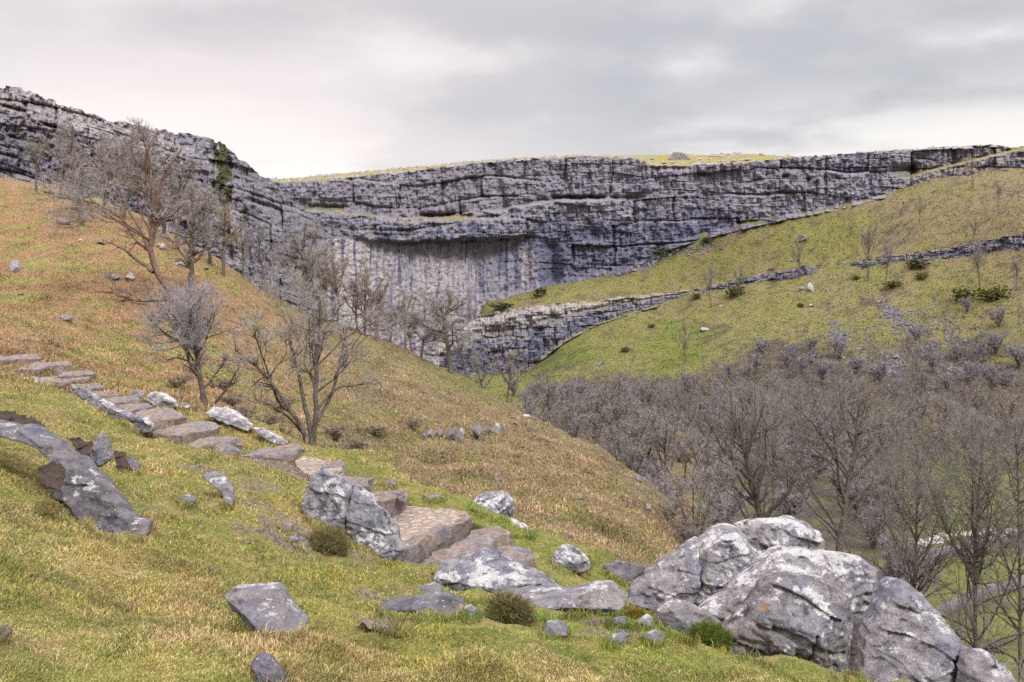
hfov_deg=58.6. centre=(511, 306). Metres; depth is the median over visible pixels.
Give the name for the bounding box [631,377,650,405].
bare tree
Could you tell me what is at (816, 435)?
bare tree
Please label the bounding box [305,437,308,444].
fence post
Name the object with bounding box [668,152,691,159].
rock outcrop
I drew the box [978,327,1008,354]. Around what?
scrub bush
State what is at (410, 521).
stone step
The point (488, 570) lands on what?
boulder
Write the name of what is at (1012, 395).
bare tree
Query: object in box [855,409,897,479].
bare tree
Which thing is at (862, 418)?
bare tree
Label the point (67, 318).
boulder
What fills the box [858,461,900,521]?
brush
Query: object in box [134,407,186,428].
stone step
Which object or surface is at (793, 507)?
brush
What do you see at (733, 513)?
brush
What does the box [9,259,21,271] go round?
boulder
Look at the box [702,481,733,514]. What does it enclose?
brush
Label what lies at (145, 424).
boulder
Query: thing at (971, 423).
bare tree
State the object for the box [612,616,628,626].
boulder
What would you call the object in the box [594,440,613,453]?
brush
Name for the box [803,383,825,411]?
bare tree
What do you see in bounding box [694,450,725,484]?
brush
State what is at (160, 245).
boulder
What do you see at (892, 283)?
shrub
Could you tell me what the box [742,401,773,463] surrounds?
bare tree
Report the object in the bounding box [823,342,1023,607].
bare tree
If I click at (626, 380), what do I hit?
bare tree
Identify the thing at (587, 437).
bare tree
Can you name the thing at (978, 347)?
scrub bush
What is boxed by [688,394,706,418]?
bare tree
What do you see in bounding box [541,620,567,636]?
boulder
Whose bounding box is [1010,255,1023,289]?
bare tree
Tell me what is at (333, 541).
heather tussock
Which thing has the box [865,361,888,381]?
scrub bush
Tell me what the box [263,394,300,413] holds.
brush
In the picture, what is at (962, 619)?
sapling
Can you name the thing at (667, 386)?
scrub bush
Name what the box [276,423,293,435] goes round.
brush
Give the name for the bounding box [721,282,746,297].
shrub
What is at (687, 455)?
bare tree
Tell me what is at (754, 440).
bare tree
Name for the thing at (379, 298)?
bare tree
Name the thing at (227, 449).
boulder
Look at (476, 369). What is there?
bare tree
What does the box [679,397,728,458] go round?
bare tree
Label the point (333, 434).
brush
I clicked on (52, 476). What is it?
soil bank
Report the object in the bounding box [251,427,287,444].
boulder
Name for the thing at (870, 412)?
bare tree
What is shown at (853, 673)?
grass tussock
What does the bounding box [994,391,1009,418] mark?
bare tree
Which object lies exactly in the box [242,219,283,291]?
bare tree
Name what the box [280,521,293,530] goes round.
boulder
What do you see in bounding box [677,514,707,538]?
brush
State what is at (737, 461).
brush
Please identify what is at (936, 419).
bare tree
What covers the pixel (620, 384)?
bare tree
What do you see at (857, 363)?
scrub bush
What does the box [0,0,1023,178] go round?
sky
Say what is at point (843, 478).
brush
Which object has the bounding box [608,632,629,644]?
boulder
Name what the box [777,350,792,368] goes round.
scrub bush
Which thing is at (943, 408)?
bare tree
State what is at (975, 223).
bare tree
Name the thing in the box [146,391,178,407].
boulder
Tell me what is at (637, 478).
boulder
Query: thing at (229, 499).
boulder
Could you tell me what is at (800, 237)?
boulder
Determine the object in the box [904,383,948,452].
bare tree
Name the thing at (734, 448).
bare tree
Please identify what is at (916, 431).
brush
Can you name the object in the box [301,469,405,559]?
boulder
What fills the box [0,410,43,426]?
soil bank
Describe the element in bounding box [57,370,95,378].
stone step
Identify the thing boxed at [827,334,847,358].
scrub bush
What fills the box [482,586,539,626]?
heather tussock
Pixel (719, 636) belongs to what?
grass tussock
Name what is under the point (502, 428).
rock tooth
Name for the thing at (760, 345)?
scrub bush
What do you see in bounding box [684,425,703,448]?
brush
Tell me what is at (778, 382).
bare tree
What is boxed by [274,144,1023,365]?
limestone cliff
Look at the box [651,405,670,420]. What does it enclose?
bare tree
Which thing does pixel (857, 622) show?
boulder
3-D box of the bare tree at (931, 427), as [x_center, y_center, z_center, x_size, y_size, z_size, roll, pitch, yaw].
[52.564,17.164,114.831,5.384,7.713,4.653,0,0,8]
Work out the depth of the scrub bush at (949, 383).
169.22 m
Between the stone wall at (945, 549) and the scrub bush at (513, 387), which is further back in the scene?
the scrub bush at (513, 387)
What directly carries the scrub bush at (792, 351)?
on the terrain at (810, 319)
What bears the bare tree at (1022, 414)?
on the terrain at (810, 319)
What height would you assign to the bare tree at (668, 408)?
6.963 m
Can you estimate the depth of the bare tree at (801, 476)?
92.99 m
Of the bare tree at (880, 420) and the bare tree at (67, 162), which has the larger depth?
the bare tree at (880, 420)
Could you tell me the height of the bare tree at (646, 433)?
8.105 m
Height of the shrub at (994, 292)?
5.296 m
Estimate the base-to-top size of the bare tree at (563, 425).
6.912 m
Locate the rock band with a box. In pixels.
[439,289,689,375]
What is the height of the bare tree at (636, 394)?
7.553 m
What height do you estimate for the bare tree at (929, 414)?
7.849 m
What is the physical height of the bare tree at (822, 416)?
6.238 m
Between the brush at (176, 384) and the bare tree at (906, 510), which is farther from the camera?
the bare tree at (906, 510)
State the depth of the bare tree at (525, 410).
130.40 m
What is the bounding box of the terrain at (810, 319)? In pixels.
[0,167,1023,681]
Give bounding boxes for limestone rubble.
[271,144,1020,183]
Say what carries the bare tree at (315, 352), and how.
on the terrain at (810, 319)
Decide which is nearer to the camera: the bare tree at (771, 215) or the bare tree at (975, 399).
the bare tree at (975, 399)
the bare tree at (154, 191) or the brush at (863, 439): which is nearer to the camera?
the bare tree at (154, 191)
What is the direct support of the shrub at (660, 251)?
on the terrain at (810, 319)
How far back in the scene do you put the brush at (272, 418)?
32.99 m
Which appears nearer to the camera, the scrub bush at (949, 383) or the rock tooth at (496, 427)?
the rock tooth at (496, 427)
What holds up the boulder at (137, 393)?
on the terrain at (810, 319)
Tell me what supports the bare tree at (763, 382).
on the terrain at (810, 319)
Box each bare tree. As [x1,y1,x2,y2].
[15,134,52,191]
[29,116,210,314]
[31,123,86,196]
[35,118,103,225]
[73,133,140,209]
[95,126,171,218]
[115,147,207,233]
[131,274,248,406]
[152,156,205,243]
[155,177,223,294]
[168,183,233,264]
[185,191,261,276]
[188,237,416,446]
[232,225,253,276]
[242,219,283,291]
[266,218,340,311]
[305,262,338,319]
[313,255,336,317]
[316,249,351,324]
[338,258,388,335]
[341,274,382,329]
[355,278,390,340]
[376,306,406,341]
[389,286,421,349]
[396,309,423,352]
[404,283,482,374]
[405,316,444,356]
[449,326,490,377]
[461,352,498,388]
[489,349,532,402]
[510,386,541,414]
[516,379,543,406]
[523,392,558,417]
[528,377,562,416]
[531,407,544,418]
[533,371,559,414]
[539,389,558,421]
[540,409,557,422]
[545,411,572,430]
[553,396,594,438]
[553,419,575,435]
[554,372,583,422]
[560,400,578,430]
[572,385,618,442]
[579,388,613,443]
[579,411,608,443]
[581,394,615,444]
[582,430,607,447]
[584,374,630,434]
[599,368,635,427]
[602,427,628,463]
[607,388,633,427]
[607,426,650,472]
[611,398,664,472]
[615,396,642,431]
[617,369,637,411]
[618,403,665,466]
[625,383,640,414]
[629,416,668,456]
[631,434,660,472]
[637,379,657,408]
[642,375,663,412]
[647,413,690,480]
[647,423,684,485]
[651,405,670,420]
[654,384,674,406]
[657,391,676,417]
[657,412,671,432]
[667,381,693,418]
[670,317,692,364]
[671,423,720,485]
[671,435,698,478]
[676,353,829,518]
[677,396,694,425]
[678,372,703,418]
[678,403,706,430]
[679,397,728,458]
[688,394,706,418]
[693,373,729,413]
[696,442,736,490]
[702,264,716,307]
[704,393,742,439]
[706,378,729,432]
[718,394,733,425]
[720,399,753,441]
[723,435,741,466]
[731,263,746,299]
[732,382,763,434]
[734,376,759,412]
[736,449,759,489]
[738,391,767,425]
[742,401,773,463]
[743,407,783,469]
[746,389,800,478]
[746,431,796,504]
[748,357,922,551]
[748,376,778,398]
[753,390,782,417]
[758,375,803,417]
[765,377,794,395]
[767,396,813,432]
[770,208,777,228]
[773,426,810,482]
[775,441,801,489]
[782,381,821,417]
[783,454,821,511]
[789,239,803,278]
[792,449,815,490]
[797,404,852,474]
[801,417,825,456]
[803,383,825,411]
[809,415,832,467]
[812,404,832,424]
[817,396,860,448]
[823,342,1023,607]
[828,368,864,407]
[829,426,875,493]
[831,383,861,415]
[835,400,856,437]
[843,280,1023,681]
[844,394,856,427]
[845,375,880,422]
[849,405,875,449]
[850,403,899,459]
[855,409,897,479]
[860,219,879,280]
[860,372,1023,665]
[878,241,892,284]
[881,438,940,546]
[883,413,915,445]
[884,483,926,545]
[887,437,920,474]
[902,336,928,385]
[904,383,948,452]
[905,414,949,468]
[911,406,951,458]
[913,194,925,222]
[926,410,952,447]
[927,397,962,425]
[928,392,960,430]
[932,425,954,461]
[937,389,958,410]
[938,423,977,469]
[953,382,969,422]
[956,409,984,453]
[960,380,994,404]
[963,154,982,188]
[964,385,995,409]
[967,214,980,242]
[969,235,990,286]
[990,389,1023,436]
[991,179,1002,201]
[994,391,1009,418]
[994,416,1023,453]
[995,385,1023,414]
[1009,409,1023,443]
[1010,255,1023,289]
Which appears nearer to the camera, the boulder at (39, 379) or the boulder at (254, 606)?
the boulder at (254, 606)
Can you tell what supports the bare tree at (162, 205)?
on the terrain at (810, 319)
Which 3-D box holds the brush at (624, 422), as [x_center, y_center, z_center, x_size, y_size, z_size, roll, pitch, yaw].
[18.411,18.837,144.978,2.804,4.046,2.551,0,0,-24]
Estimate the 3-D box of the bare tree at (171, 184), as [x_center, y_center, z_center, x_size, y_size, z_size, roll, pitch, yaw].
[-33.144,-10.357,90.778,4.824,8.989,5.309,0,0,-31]
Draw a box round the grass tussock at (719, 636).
[682,616,738,650]
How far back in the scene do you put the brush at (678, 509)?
79.99 m
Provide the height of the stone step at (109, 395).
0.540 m
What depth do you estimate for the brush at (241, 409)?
33.26 m
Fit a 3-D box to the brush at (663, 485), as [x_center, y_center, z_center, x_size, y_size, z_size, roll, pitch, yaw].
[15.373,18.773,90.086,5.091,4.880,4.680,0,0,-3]
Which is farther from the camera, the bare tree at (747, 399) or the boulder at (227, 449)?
the bare tree at (747, 399)
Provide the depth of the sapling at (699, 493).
35.36 m
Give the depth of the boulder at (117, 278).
67.27 m
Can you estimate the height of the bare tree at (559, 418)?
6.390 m
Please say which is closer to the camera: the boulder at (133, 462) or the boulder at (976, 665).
the boulder at (976, 665)
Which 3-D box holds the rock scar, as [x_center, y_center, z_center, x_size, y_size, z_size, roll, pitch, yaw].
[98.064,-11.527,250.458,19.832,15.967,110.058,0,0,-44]
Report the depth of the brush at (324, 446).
33.03 m
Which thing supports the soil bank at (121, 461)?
on the terrain at (810, 319)
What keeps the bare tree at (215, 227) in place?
on the terrain at (810, 319)
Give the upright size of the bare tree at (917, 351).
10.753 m
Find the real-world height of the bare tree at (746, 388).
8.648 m
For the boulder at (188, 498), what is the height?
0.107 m
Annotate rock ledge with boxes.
[631,242,714,270]
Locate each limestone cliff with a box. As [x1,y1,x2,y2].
[0,85,327,317]
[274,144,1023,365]
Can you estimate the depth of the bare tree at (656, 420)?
110.14 m
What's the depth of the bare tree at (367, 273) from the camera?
85.10 m
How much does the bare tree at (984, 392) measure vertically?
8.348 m
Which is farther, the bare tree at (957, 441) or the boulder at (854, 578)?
the bare tree at (957, 441)
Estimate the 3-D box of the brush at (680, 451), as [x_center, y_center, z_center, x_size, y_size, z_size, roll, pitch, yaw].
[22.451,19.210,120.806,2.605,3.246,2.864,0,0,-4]
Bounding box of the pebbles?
[166,455,637,642]
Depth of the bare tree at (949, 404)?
141.03 m
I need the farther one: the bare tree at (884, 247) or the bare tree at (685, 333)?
the bare tree at (884, 247)
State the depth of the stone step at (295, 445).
17.05 m
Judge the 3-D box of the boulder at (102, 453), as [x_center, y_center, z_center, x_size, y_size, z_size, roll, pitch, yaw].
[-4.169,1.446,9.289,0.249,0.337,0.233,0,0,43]
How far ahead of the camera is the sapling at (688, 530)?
33.59 m
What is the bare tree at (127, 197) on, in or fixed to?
on the terrain at (810, 319)
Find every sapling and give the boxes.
[632,435,742,536]
[662,507,761,542]
[921,529,1023,663]
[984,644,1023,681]
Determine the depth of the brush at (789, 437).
125.95 m
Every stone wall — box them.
[921,531,1015,566]
[936,576,1023,615]
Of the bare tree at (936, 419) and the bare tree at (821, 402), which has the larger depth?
the bare tree at (821, 402)
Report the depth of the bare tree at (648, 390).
163.26 m
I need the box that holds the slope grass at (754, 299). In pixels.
[473,167,1023,451]
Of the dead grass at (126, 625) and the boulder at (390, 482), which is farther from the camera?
the boulder at (390, 482)
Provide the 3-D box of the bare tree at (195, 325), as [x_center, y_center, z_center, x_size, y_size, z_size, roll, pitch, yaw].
[-9.563,1.433,26.560,3.599,4.882,3.634,0,0,25]
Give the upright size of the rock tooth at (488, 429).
0.550 m
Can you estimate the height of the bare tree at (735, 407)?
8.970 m
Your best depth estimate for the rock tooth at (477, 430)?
42.81 m
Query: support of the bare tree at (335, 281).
on the terrain at (810, 319)
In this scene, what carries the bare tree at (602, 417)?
on the terrain at (810, 319)
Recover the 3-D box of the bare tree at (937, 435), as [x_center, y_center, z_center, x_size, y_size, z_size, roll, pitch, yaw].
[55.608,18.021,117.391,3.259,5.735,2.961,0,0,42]
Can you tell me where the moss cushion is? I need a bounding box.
[623,606,647,619]
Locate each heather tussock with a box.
[302,520,353,556]
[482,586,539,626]
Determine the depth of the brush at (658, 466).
103.45 m
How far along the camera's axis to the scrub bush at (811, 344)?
205.30 m
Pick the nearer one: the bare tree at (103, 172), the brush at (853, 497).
the brush at (853, 497)
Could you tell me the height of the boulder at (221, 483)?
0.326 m
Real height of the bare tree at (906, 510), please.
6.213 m
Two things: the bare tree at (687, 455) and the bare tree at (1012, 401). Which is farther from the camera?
the bare tree at (1012, 401)
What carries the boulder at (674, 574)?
on the terrain at (810, 319)
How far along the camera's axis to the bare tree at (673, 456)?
103.50 m
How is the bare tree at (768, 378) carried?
on the terrain at (810, 319)
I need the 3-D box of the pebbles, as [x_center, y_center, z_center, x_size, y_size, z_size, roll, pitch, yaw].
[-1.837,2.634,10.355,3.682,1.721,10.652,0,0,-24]
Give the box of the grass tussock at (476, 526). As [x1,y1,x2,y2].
[469,522,484,532]
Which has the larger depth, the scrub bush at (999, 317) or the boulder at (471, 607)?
the scrub bush at (999, 317)
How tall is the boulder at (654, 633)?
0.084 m
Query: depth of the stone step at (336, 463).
15.64 m
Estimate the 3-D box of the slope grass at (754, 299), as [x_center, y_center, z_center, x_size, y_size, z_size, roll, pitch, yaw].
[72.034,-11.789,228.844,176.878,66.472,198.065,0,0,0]
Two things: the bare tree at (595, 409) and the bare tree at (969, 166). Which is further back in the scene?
the bare tree at (969, 166)
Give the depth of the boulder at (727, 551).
9.49 m
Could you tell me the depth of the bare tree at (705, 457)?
100.22 m
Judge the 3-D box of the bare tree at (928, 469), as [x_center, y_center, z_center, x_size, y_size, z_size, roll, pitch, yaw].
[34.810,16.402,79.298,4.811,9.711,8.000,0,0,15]
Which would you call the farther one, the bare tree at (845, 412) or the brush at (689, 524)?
the bare tree at (845, 412)
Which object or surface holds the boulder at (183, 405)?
on the terrain at (810, 319)
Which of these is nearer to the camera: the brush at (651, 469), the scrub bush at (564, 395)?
the brush at (651, 469)
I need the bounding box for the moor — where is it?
[273,146,976,182]
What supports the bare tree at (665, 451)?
on the terrain at (810, 319)
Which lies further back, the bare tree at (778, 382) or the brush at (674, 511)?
the bare tree at (778, 382)
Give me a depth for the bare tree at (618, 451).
101.87 m
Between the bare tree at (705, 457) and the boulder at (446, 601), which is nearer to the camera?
the boulder at (446, 601)
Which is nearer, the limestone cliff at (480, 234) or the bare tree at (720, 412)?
the bare tree at (720, 412)
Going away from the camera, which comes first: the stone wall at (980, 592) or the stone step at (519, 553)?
the stone step at (519, 553)
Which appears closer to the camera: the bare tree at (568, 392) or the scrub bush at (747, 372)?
the bare tree at (568, 392)
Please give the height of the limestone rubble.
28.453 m
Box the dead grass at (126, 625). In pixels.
[0,517,389,681]
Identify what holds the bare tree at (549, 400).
on the terrain at (810, 319)
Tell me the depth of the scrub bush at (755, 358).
199.26 m
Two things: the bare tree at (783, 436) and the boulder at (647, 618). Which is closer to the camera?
the boulder at (647, 618)
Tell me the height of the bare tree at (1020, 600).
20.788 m
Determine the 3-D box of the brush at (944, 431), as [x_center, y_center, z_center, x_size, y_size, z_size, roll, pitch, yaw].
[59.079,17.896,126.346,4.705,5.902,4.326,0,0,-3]
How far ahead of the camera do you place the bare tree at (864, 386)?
154.16 m
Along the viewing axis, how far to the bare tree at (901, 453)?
108.52 m
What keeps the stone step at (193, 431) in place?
on the terrain at (810, 319)
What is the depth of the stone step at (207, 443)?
16.93 m
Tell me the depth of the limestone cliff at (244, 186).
158.98 m
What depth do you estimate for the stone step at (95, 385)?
21.25 m
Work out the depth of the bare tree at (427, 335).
78.81 m
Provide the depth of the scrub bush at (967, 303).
200.38 m
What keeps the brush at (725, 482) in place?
on the terrain at (810, 319)
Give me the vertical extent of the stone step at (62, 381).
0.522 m
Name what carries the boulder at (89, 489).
on the terrain at (810, 319)
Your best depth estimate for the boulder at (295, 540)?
8.77 m
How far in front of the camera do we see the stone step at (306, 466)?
15.54 m
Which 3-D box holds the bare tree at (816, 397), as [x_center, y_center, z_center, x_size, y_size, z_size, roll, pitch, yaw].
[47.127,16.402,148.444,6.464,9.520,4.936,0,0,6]
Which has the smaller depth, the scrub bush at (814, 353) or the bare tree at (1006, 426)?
the bare tree at (1006, 426)
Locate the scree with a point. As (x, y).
(891, 311)
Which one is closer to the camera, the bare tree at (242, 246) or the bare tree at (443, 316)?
the bare tree at (443, 316)
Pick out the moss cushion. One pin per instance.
(639, 612)
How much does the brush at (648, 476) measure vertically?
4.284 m
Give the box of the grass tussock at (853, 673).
[846,668,865,678]
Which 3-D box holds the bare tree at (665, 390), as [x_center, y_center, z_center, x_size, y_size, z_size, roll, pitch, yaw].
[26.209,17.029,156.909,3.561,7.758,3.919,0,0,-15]
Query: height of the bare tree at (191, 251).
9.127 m
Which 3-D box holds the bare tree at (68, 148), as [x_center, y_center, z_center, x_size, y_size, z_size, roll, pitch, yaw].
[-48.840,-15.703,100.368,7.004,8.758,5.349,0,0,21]
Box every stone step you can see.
[0,354,40,365]
[14,361,70,376]
[41,376,90,387]
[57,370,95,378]
[71,383,104,392]
[93,389,121,397]
[108,395,139,405]
[117,403,151,413]
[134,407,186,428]
[151,421,219,442]
[189,436,243,449]
[241,446,300,461]
[275,443,304,451]
[295,456,344,479]
[320,459,346,474]
[342,475,373,492]
[374,490,405,516]
[391,506,467,556]
[395,514,471,563]
[422,525,512,565]
[497,545,535,567]
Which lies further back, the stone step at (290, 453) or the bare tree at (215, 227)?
the bare tree at (215, 227)
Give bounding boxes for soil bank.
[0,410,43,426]
[37,461,65,493]
[66,437,92,455]
[114,450,127,468]
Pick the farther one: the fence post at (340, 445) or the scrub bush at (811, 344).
the scrub bush at (811, 344)
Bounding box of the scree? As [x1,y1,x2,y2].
[633,242,1001,416]
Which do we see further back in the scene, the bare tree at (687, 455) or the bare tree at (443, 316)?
the bare tree at (687, 455)
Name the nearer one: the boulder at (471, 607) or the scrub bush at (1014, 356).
the boulder at (471, 607)
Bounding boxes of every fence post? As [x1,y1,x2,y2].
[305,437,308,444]
[338,440,342,448]
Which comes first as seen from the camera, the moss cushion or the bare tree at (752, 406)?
the moss cushion
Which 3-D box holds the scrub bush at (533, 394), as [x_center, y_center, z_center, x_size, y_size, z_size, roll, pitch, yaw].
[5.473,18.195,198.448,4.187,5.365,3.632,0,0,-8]
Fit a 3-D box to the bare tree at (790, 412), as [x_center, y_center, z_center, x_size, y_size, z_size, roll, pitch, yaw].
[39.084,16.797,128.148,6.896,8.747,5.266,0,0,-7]
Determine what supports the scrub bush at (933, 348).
on the terrain at (810, 319)
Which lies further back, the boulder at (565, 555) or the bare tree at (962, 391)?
the bare tree at (962, 391)
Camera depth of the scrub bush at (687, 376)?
197.24 m
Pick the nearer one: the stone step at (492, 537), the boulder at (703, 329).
the stone step at (492, 537)
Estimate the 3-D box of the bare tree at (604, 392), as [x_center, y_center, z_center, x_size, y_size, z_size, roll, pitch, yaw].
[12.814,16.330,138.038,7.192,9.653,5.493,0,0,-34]
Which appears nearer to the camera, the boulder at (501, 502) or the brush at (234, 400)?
the boulder at (501, 502)
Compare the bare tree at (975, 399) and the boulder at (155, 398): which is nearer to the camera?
the boulder at (155, 398)
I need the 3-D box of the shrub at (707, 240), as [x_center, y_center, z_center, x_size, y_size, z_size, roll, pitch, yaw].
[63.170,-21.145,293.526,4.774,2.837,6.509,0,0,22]
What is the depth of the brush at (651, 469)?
98.10 m
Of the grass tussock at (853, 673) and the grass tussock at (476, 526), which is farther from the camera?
the grass tussock at (476, 526)
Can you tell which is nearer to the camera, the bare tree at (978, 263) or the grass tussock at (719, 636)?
the grass tussock at (719, 636)
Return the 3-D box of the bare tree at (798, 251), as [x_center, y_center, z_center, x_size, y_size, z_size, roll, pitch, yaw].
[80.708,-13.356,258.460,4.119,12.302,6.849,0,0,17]
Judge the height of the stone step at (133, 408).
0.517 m
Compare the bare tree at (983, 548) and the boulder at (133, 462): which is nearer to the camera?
the boulder at (133, 462)
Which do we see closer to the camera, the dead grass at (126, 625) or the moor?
the dead grass at (126, 625)
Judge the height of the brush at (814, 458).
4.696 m
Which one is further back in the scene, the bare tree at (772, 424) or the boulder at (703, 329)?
the boulder at (703, 329)
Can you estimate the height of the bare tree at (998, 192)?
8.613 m
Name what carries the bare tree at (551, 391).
on the terrain at (810, 319)
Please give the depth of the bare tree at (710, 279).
260.40 m
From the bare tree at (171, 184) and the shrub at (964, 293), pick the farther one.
the shrub at (964, 293)
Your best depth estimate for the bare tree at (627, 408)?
135.97 m
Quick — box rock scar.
[693,231,1023,292]
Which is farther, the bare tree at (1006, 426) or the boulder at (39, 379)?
the bare tree at (1006, 426)
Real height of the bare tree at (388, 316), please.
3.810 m
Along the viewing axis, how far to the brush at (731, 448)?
110.09 m
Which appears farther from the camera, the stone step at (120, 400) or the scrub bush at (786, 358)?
the scrub bush at (786, 358)
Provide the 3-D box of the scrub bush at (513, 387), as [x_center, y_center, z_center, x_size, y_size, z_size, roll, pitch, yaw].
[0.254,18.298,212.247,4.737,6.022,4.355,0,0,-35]
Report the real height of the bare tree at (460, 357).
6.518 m
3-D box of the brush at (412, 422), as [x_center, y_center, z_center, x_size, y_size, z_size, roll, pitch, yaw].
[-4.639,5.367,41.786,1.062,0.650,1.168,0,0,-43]
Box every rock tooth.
[427,429,433,437]
[436,429,443,437]
[448,428,455,439]
[457,428,463,439]
[473,424,481,437]
[485,424,490,434]
[493,423,499,432]
[500,424,505,433]
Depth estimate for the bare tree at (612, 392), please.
139.54 m
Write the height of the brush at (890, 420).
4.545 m
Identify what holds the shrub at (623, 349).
on the terrain at (810, 319)
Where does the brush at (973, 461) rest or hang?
on the terrain at (810, 319)
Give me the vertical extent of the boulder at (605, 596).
0.228 m
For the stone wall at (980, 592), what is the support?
on the terrain at (810, 319)
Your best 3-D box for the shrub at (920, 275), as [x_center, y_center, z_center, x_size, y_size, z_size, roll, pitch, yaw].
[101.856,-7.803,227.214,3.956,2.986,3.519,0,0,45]
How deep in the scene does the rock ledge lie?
295.81 m
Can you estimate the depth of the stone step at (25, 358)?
23.74 m
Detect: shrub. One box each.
[487,302,514,309]
[528,287,546,296]
[619,346,631,352]
[647,247,677,256]
[691,293,700,299]
[700,237,714,243]
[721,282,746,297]
[881,279,903,287]
[901,259,930,268]
[914,270,928,279]
[948,283,977,301]
[975,281,1014,301]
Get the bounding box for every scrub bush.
[504,374,523,396]
[527,380,542,397]
[553,383,575,409]
[571,380,590,399]
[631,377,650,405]
[658,382,674,398]
[677,368,697,388]
[709,373,723,390]
[722,362,732,377]
[737,363,752,381]
[743,349,767,372]
[754,338,769,353]
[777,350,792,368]
[784,344,798,358]
[788,352,813,375]
[804,333,819,349]
[807,348,819,362]
[812,354,837,384]
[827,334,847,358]
[845,352,865,372]
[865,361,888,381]
[885,375,903,396]
[907,322,922,340]
[915,366,933,392]
[922,339,942,355]
[923,347,945,373]
[938,374,955,389]
[950,338,968,359]
[958,295,972,312]
[962,360,981,382]
[966,341,989,362]
[974,357,1005,386]
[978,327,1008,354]
[988,307,1005,326]
[999,366,1018,386]
[1005,337,1023,368]
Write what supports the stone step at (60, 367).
on the terrain at (810, 319)
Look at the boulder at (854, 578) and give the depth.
9.16 m
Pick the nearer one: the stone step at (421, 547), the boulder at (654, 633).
the boulder at (654, 633)
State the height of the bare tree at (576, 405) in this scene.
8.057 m
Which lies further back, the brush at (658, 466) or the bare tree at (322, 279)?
the brush at (658, 466)
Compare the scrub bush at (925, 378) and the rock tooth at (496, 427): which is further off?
the scrub bush at (925, 378)
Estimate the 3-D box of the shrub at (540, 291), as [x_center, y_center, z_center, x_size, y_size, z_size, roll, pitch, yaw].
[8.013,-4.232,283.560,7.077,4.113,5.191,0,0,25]
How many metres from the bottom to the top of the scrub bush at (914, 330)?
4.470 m
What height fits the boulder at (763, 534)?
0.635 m
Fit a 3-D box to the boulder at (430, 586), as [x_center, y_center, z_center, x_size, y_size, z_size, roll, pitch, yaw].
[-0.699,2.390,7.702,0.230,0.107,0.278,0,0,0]
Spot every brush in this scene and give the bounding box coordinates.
[163,373,195,388]
[211,375,237,389]
[217,389,247,406]
[231,403,261,417]
[250,411,287,426]
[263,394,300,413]
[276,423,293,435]
[318,442,337,447]
[319,423,348,440]
[339,434,370,449]
[363,421,391,436]
[397,417,426,429]
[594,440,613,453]
[602,421,624,445]
[621,414,632,430]
[631,459,666,487]
[639,456,675,479]
[644,473,669,495]
[648,475,693,505]
[656,500,690,521]
[665,493,688,520]
[672,439,689,461]
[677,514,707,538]
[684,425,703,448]
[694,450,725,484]
[697,439,738,466]
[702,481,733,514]
[702,485,748,529]
[709,461,729,491]
[719,435,746,469]
[772,480,810,519]
[779,426,802,447]
[789,417,816,444]
[801,443,831,478]
[807,419,830,448]
[826,465,867,498]
[838,431,854,448]
[841,474,866,511]
[853,418,885,457]
[853,502,896,549]
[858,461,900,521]
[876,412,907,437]
[876,529,944,593]
[877,466,898,494]
[908,418,927,442]
[925,416,955,447]
[927,445,946,464]
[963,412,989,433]
[963,450,980,469]
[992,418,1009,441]
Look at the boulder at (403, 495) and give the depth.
13.59 m
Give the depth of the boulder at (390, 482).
15.23 m
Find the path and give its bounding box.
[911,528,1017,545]
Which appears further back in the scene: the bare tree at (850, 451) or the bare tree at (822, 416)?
the bare tree at (822, 416)
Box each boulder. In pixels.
[0,419,152,535]
[0,625,12,635]
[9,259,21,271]
[24,377,51,383]
[59,315,73,321]
[72,386,154,433]
[90,432,113,466]
[108,274,119,279]
[125,273,133,280]
[127,389,144,399]
[127,457,140,470]
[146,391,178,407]
[156,243,166,248]
[178,494,197,503]
[179,402,190,408]
[202,471,234,499]
[205,406,253,430]
[215,444,240,455]
[222,497,233,505]
[224,582,307,633]
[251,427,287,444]
[252,652,287,681]
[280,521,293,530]
[287,536,298,542]
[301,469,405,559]
[359,618,405,632]
[379,591,464,615]
[382,479,395,486]
[397,490,408,502]
[418,581,441,593]
[424,492,443,499]
[434,548,558,593]
[462,604,477,616]
[472,490,514,516]
[502,580,627,614]
[509,517,531,529]
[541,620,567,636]
[551,543,590,572]
[604,560,648,581]
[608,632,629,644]
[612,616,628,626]
[628,536,701,610]
[634,475,642,481]
[638,614,652,627]
[643,629,664,641]
[656,598,720,632]
[694,523,760,605]
[698,545,877,624]
[700,327,708,330]
[722,570,852,672]
[733,515,824,553]
[795,234,806,241]
[806,283,813,291]
[847,616,861,675]
[854,576,967,681]
[954,648,1015,681]
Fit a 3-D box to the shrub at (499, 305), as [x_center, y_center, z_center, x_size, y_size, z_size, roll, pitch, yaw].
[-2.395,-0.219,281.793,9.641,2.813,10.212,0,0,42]
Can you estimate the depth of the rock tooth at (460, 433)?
41.75 m
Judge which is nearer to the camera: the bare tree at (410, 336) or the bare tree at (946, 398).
the bare tree at (410, 336)
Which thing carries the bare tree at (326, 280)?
on the terrain at (810, 319)
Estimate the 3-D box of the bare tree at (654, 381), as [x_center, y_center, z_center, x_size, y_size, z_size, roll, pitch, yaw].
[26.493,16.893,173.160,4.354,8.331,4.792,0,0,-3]
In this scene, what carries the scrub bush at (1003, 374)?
on the terrain at (810, 319)
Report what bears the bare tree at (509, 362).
on the terrain at (810, 319)
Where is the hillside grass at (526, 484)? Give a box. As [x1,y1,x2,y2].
[0,178,744,565]

